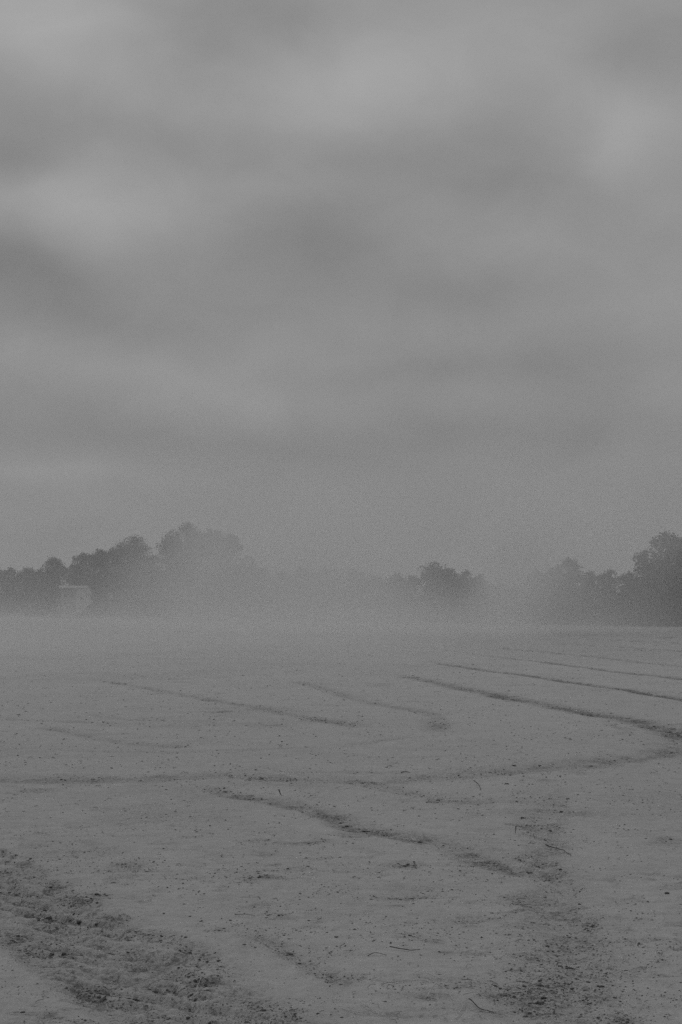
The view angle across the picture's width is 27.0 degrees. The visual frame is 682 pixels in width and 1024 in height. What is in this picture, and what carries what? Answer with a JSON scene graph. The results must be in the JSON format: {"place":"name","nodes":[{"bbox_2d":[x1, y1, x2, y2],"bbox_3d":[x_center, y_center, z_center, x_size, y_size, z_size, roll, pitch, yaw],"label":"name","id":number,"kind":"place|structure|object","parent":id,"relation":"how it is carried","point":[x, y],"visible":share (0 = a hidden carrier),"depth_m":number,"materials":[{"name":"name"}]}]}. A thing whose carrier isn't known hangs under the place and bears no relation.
{"place":"outdoors","nodes":[
{"label":"outdoors","id":0,"kind":"place"},
{"bbox_2d":[0,611,681,1023],"bbox_3d":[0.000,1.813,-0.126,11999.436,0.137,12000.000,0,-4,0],"label":"ground","id":1,"kind":"structure","parent":0,"point":[156,837],"depth_m":12.33,"materials":[{"name":"soil"}]},
{"bbox_2d":[0,565,20,616],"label":"tree","id":2,"kind":"object","parent":1,"relation":"on","point":[8,592],"visible":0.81,"depth_m":452.13,"materials":[{"name":"grey plant"}]},
{"bbox_2d":[12,566,36,616],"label":"tree","id":3,"kind":"object","parent":1,"relation":"on","point":[25,588],"visible":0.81,"depth_m":434.77,"materials":[{"name":"grey plant"}]},
{"bbox_2d":[28,568,49,616],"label":"tree","id":4,"kind":"object","parent":1,"relation":"on","point":[38,580],"visible":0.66,"depth_m":425.17,"materials":[{"name":"grey plant"}]},
{"bbox_2d":[34,556,66,616],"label":"tree","id":5,"kind":"object","parent":1,"relation":"on","point":[52,590],"visible":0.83,"depth_m":422.59,"materials":[{"name":"grey plant"}]},
{"bbox_2d":[58,563,78,608],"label":"tree","id":6,"kind":"object","parent":1,"relation":"on","point":[64,576],"visible":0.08,"depth_m":409.67,"materials":[{"name":"grey plant"}]},
{"bbox_2d":[59,586,92,617],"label":"house","id":7,"kind":"structure","parent":1,"relation":"on","point":[75,600],"depth_m":381.23,"materials":[{"name":"grey"}]},
{"bbox_2d":[66,552,97,602],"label":"tree","id":8,"kind":"object","parent":1,"relation":"on","point":[80,573],"visible":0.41,"depth_m":392.57,"materials":[{"name":"grey plant"}]},
{"bbox_2d":[85,548,111,617],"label":"tree","id":9,"kind":"object","parent":1,"relation":"on","point":[98,559],"visible":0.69,"depth_m":368.78,"materials":[{"name":"grey plant"}]},
{"bbox_2d":[100,547,123,617],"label":"tree","id":10,"kind":"object","parent":1,"relation":"on","point":[108,569],"visible":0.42,"depth_m":364.76,"materials":[{"name":"grey plant"}]},
{"bbox_2d":[105,534,152,617],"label":"tree","id":11,"kind":"object","parent":1,"relation":"on","point":[128,583],"visible":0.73,"depth_m":348.43,"materials":[{"name":"grey plant"}]},
{"bbox_2d":[137,553,164,618],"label":"tree","id":12,"kind":"object","parent":1,"relation":"on","point":[151,567],"visible":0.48,"depth_m":340.80,"materials":[{"name":"grey plant"}]},
{"bbox_2d":[148,536,182,618],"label":"tree","id":13,"kind":"object","parent":1,"relation":"on","point":[166,602],"visible":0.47,"depth_m":322.14,"materials":[{"name":"grey plant"}]},
{"bbox_2d":[155,522,216,618],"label":"tree","id":14,"kind":"object","parent":1,"relation":"on","point":[187,559],"visible":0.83,"depth_m":315.86,"materials":[{"name":"grey plant"}]},
{"bbox_2d":[198,528,226,619],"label":"tree","id":15,"kind":"object","parent":1,"relation":"on","point":[212,575],"visible":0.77,"depth_m":301.62,"materials":[{"name":"grey plant"}]},
{"bbox_2d":[216,533,248,619],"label":"tree","id":16,"kind":"object","parent":1,"relation":"on","point":[231,548],"visible":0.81,"depth_m":290.59,"materials":[{"name":"grey plant"}]},
{"bbox_2d":[234,554,260,619],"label":"tree","id":17,"kind":"object","parent":1,"relation":"on","point":[248,564],"visible":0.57,"depth_m":289.44,"materials":[{"name":"grey plant"}]},
{"bbox_2d":[0,574,681,625],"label":"undergrowth","id":18,"kind":"object","parent":1,"relation":"on","point":[587,609],"visible":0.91,"depth_m":232.43,"materials":[{"name":"grey plant"}]},
{"bbox_2d":[0,634,681,1023],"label":"soil clods","id":19,"kind":"object","parent":1,"relation":"on","point":[100,998],"visible":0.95,"depth_m":8.49,"materials":[{"name":"grey soil"}]},
{"bbox_2d":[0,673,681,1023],"bbox_3d":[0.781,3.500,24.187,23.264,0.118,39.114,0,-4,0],"label":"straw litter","id":20,"kind":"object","parent":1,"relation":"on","point":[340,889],"visible":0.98,"depth_m":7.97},
{"bbox_2d":[379,572,406,621],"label":"tree","id":21,"kind":"object","parent":1,"relation":"on","point":[397,576],"visible":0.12,"depth_m":234.26,"materials":[{"name":"grey plant"}]},
{"bbox_2d":[404,575,423,619],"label":"tree","id":22,"kind":"object","parent":1,"relation":"on","point":[411,581],"visible":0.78,"depth_m":225.13,"materials":[{"name":"grey plant"}]},
{"bbox_2d":[413,561,446,622],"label":"tree","id":23,"kind":"object","parent":1,"relation":"on","point":[431,575],"visible":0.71,"depth_m":221.22,"materials":[{"name":"grey plant"}]},
{"bbox_2d":[426,983,455,1000],"bbox_3d":[0.490,2.254,6.673,0.170,0.042,0.119,-2,-5,32],"label":"straw stalk","id":24,"kind":"object","parent":1,"relation":"on","point":[443,987],"visible":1,"depth_m":6.71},
{"bbox_2d":[430,567,468,622],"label":"tree","id":25,"kind":"object","parent":1,"relation":"on","point":[447,590],"visible":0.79,"depth_m":215.00,"materials":[{"name":"grey plant"}]},
{"bbox_2d":[447,569,474,622],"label":"tree","id":26,"kind":"object","parent":1,"relation":"on","point":[463,578],"visible":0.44,"depth_m":215.56,"materials":[{"name":"grey plant"}]},
{"bbox_2d":[465,573,495,622],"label":"tree","id":27,"kind":"object","parent":1,"relation":"on","point":[479,585],"visible":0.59,"depth_m":207.93,"materials":[{"name":"grey plant"}]},
{"bbox_2d":[540,566,564,623],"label":"tree","id":28,"kind":"object","parent":1,"relation":"on","point":[552,585],"visible":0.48,"depth_m":192.19,"materials":[{"name":"grey plant"}]},
{"bbox_2d":[557,557,584,612],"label":"tree","id":29,"kind":"object","parent":1,"relation":"on","point":[571,577],"visible":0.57,"depth_m":192.90,"materials":[{"name":"grey plant"}]},
{"bbox_2d":[572,570,602,624],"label":"tree","id":30,"kind":"object","parent":1,"relation":"on","point":[588,580],"visible":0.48,"depth_m":185.21,"materials":[{"name":"grey plant"}]},
{"bbox_2d":[593,569,622,624],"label":"tree","id":31,"kind":"object","parent":1,"relation":"on","point":[608,581],"visible":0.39,"depth_m":185.69,"materials":[{"name":"grey plant"}]},
{"bbox_2d":[617,571,640,624],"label":"tree","id":32,"kind":"object","parent":1,"relation":"on","point":[628,579],"visible":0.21,"depth_m":178.47,"materials":[{"name":"grey plant"}]},
{"bbox_2d":[630,548,666,625],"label":"tree","id":33,"kind":"object","parent":1,"relation":"on","point":[642,559],"visible":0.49,"depth_m":174.88,"materials":[{"name":"grey plant"}]},
{"bbox_2d":[643,530,681,625],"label":"tree","id":34,"kind":"object","parent":1,"relation":"on","point":[666,539],"visible":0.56,"depth_m":174.72,"materials":[{"name":"grey plant"}]},
{"bbox_2d":[667,537,681,591],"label":"tree","id":35,"kind":"object","parent":1,"relation":"on","point":[678,561],"visible":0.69,"depth_m":169.25,"materials":[{"name":"grey plant"}]},
{"bbox_2d":[0,0,681,610],"label":"sky","id":36,"kind":"structure","parent":0,"point":[383,288],"materials":[{"name":"grey"}]}
]}

